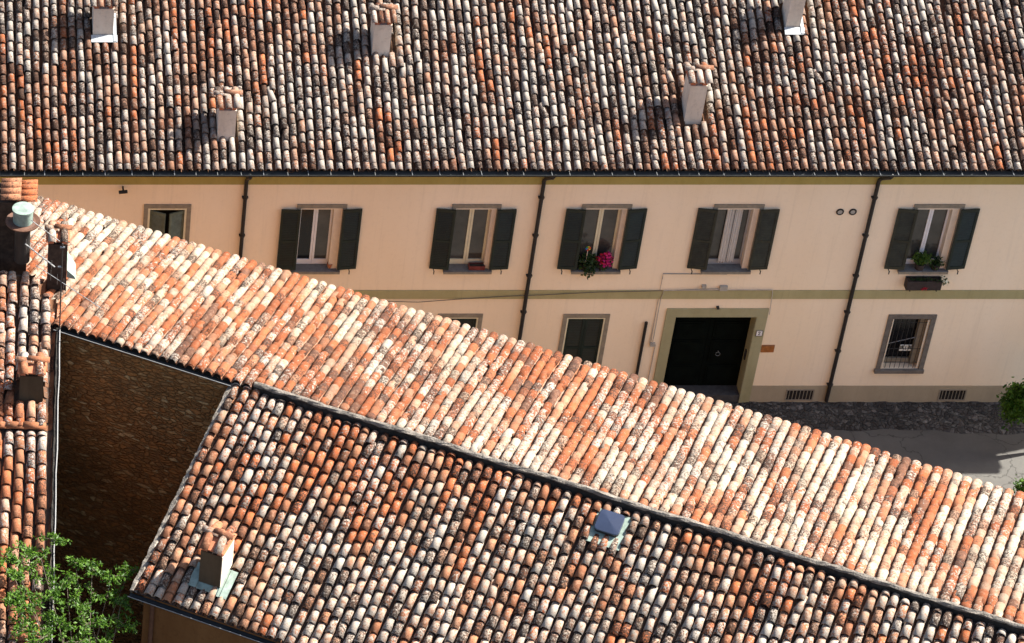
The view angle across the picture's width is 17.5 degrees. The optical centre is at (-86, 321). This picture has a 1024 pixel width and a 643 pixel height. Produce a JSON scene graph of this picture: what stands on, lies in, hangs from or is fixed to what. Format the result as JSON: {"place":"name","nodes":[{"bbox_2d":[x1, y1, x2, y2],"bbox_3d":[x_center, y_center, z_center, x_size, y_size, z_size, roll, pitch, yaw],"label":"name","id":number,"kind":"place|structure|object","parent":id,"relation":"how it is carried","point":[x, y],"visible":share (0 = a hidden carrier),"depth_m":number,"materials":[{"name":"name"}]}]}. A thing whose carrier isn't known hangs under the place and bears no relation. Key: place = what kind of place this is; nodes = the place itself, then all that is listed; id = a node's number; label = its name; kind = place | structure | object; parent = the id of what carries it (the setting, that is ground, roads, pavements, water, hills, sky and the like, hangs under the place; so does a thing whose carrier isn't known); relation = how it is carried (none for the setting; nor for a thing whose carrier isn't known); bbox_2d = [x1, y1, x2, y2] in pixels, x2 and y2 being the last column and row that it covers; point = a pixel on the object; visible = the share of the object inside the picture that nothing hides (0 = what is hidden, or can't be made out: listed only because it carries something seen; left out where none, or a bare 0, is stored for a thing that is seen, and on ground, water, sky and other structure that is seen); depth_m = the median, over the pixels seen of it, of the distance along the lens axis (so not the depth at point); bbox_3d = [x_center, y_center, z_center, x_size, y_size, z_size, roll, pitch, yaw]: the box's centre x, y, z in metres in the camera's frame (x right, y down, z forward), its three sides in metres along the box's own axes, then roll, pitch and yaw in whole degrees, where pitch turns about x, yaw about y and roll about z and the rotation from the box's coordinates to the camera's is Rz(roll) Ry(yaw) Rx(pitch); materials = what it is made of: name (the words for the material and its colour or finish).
{"place":"outdoors","nodes":[
{"label":"outdoors","id":0,"kind":"place"},
{"bbox_2d":[0,0,1023,402],"bbox_3d":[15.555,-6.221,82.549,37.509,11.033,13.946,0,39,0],"label":"long house","id":1,"kind":"structure","parent":0,"point":[796,182],"depth_m":77.30,"materials":[{"name":"beige paint"}]},
{"bbox_2d":[143,204,190,244],"bbox_3d":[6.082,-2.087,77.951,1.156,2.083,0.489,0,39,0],"label":"window","id":2,"kind":"structure","parent":1,"relation":"in","point":[179,221],"depth_m":77.45,"materials":[{"name":"stone"}]},
{"bbox_2d":[276,204,362,273],"bbox_3d":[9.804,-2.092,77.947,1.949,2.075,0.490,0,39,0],"label":"window","id":3,"kind":"structure","parent":1,"relation":"in","point":[309,235],"depth_m":77.94,"materials":[{"name":"wood"}]},
{"bbox_2d":[438,314,482,331],"bbox_3d":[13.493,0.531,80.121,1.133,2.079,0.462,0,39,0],"label":"window","id":4,"kind":"structure","parent":1,"relation":"in","point":[474,320],"depth_m":79.44,"materials":[{"name":"stone"}]},
{"bbox_2d":[429,204,516,273],"bbox_3d":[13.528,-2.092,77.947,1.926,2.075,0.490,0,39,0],"label":"window","id":5,"kind":"structure","parent":1,"relation":"in","point":[463,234],"depth_m":77.94,"materials":[{"name":"wood"}]},
{"bbox_2d":[468,262,484,269],"bbox_3d":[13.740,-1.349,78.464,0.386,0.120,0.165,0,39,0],"label":"window trough","id":6,"kind":"object","parent":1,"relation":"on","point":[476,265],"depth_m":78.42,"materials":[{"name":"plastic"}]},
{"bbox_2d":[558,314,609,368],"bbox_3d":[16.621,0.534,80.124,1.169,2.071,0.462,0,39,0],"label":"window","id":7,"kind":"structure","parent":1,"relation":"in","point":[583,336],"depth_m":79.86,"materials":[{"name":"stone"}]},
{"bbox_2d":[577,252,597,278],"bbox_3d":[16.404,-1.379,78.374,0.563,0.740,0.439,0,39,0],"label":"potted plant","id":8,"kind":"object","parent":1,"relation":"on","point":[584,264],"visible":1,"depth_m":78.31,"materials":[{"name":"green plant"}]},
{"bbox_2d":[557,204,646,273],"bbox_3d":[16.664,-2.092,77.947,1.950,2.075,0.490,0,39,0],"label":"window","id":9,"kind":"structure","parent":1,"relation":"in","point":[600,227],"depth_m":77.88,"materials":[{"name":"wood"}]},
{"bbox_2d":[594,251,613,271],"bbox_3d":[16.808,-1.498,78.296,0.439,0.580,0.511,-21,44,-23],"label":"flowers","id":10,"kind":"object","parent":1,"relation":"on","point":[603,261],"visible":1,"depth_m":78.21,"materials":[{"name":"pink plant"}]},
{"bbox_2d":[653,306,768,402],"bbox_3d":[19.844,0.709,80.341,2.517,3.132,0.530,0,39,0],"label":"doorway","id":11,"kind":"structure","parent":1,"relation":"in","point":[705,351],"depth_m":80.45,"materials":[{"name":"wood"}]},
{"bbox_2d":[687,204,779,273],"bbox_3d":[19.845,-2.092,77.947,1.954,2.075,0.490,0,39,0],"label":"window","id":12,"kind":"structure","parent":1,"relation":"in","point":[722,239],"depth_m":77.94,"materials":[{"name":"wood"}]},
{"bbox_2d":[755,331,762,335],"bbox_3d":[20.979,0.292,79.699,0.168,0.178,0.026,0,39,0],"label":"house number sign","id":13,"kind":"object","parent":1,"relation":"attached to","point":[759,333],"visible":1,"depth_m":79.69,"materials":[{"name":"white ceramic"}]},
{"bbox_2d":[761,345,774,351],"bbox_3d":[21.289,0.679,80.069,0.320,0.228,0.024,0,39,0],"label":"wall plaque","id":14,"kind":"object","parent":1,"relation":"attached to","point":[767,348],"depth_m":80.06,"materials":[{"name":"brown metal"}]},
{"bbox_2d":[873,314,936,373],"bbox_3d":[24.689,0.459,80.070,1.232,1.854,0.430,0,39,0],"label":"window","id":15,"kind":"structure","parent":1,"relation":"in","point":[896,346],"depth_m":80.12,"materials":[{"name":"grey stone"}]},
{"bbox_2d":[910,250,932,270],"bbox_3d":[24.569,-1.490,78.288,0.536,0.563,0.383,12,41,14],"label":"potted plant","id":16,"kind":"object","parent":1,"relation":"on","point":[921,260],"visible":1,"depth_m":78.23,"materials":[{"name":"green plant"}]},
{"bbox_2d":[904,275,948,291],"bbox_3d":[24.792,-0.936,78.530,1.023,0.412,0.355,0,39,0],"label":"flower box","id":17,"kind":"object","parent":1,"relation":"attached to","point":[923,283],"visible":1,"depth_m":78.52,"materials":[{"name":"plastic"}]},
{"bbox_2d":[884,204,979,273],"bbox_3d":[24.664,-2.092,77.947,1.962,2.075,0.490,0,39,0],"label":"window","id":18,"kind":"structure","parent":1,"relation":"in","point":[928,227],"depth_m":77.90,"materials":[{"name":"wood"}]},
{"bbox_2d":[927,255,945,270],"bbox_3d":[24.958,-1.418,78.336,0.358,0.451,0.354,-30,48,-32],"label":"potted plant","id":19,"kind":"object","parent":1,"relation":"on","point":[936,264],"visible":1,"depth_m":78.31,"materials":[{"name":"green plant"}]},
{"bbox_2d":[53,429,1023,642],"bbox_3d":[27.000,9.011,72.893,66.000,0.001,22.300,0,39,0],"label":"road","id":20,"kind":"structure","parent":0,"point":[995,459],"depth_m":79.97,"materials":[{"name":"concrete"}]},
{"bbox_2d":[0,178,75,642],"bbox_3d":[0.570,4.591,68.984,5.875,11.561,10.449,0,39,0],"label":"corner house","id":21,"kind":"structure","parent":20,"relation":"on","point":[29,370],"depth_m":67.64,"materials":[{"name":"tile"}]},
{"bbox_2d":[0,531,140,642],"bbox_3d":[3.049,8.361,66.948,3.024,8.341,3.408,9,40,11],"label":"courtyard tree","id":22,"kind":"object","parent":20,"relation":"on","point":[47,633],"visible":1,"depth_m":64.98,"materials":[{"name":"green plant"}]},
{"bbox_2d":[15,196,1023,642],"bbox_3d":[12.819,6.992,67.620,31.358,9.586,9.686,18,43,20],"label":"ridge house","id":23,"kind":"structure","parent":20,"relation":"on","point":[253,452],"depth_m":65.49,"materials":[{"name":"tile"}]},
{"bbox_2d":[25,220,100,329],"bbox_3d":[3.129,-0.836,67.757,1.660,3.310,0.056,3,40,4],"label":"tv aerial","id":24,"kind":"object","parent":23,"relation":"attached to","point":[51,264],"visible":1,"depth_m":67.52,"materials":[{"name":"metal"}]},
{"bbox_2d":[996,376,1023,430],"bbox_3d":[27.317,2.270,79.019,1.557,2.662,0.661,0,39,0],"label":"street shrub","id":25,"kind":"object","parent":20,"relation":"on","point":[1012,406],"visible":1,"depth_m":78.64,"materials":[{"name":"green plant"}]},
{"bbox_2d":[1013,474,1023,492],"bbox_3d":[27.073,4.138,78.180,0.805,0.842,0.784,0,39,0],"label":"shrub","id":26,"kind":"object","parent":20,"relation":"on","point":[1019,486],"visible":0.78,"depth_m":78.09,"materials":[{"name":"green plant"}]},
{"bbox_2d":[712,401,1023,434],"bbox_3d":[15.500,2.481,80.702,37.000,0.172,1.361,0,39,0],"label":"pavement","id":27,"kind":"structure","parent":0,"point":[968,417],"depth_m":80.80,"materials":[{"name":"grey stone"}]}
]}

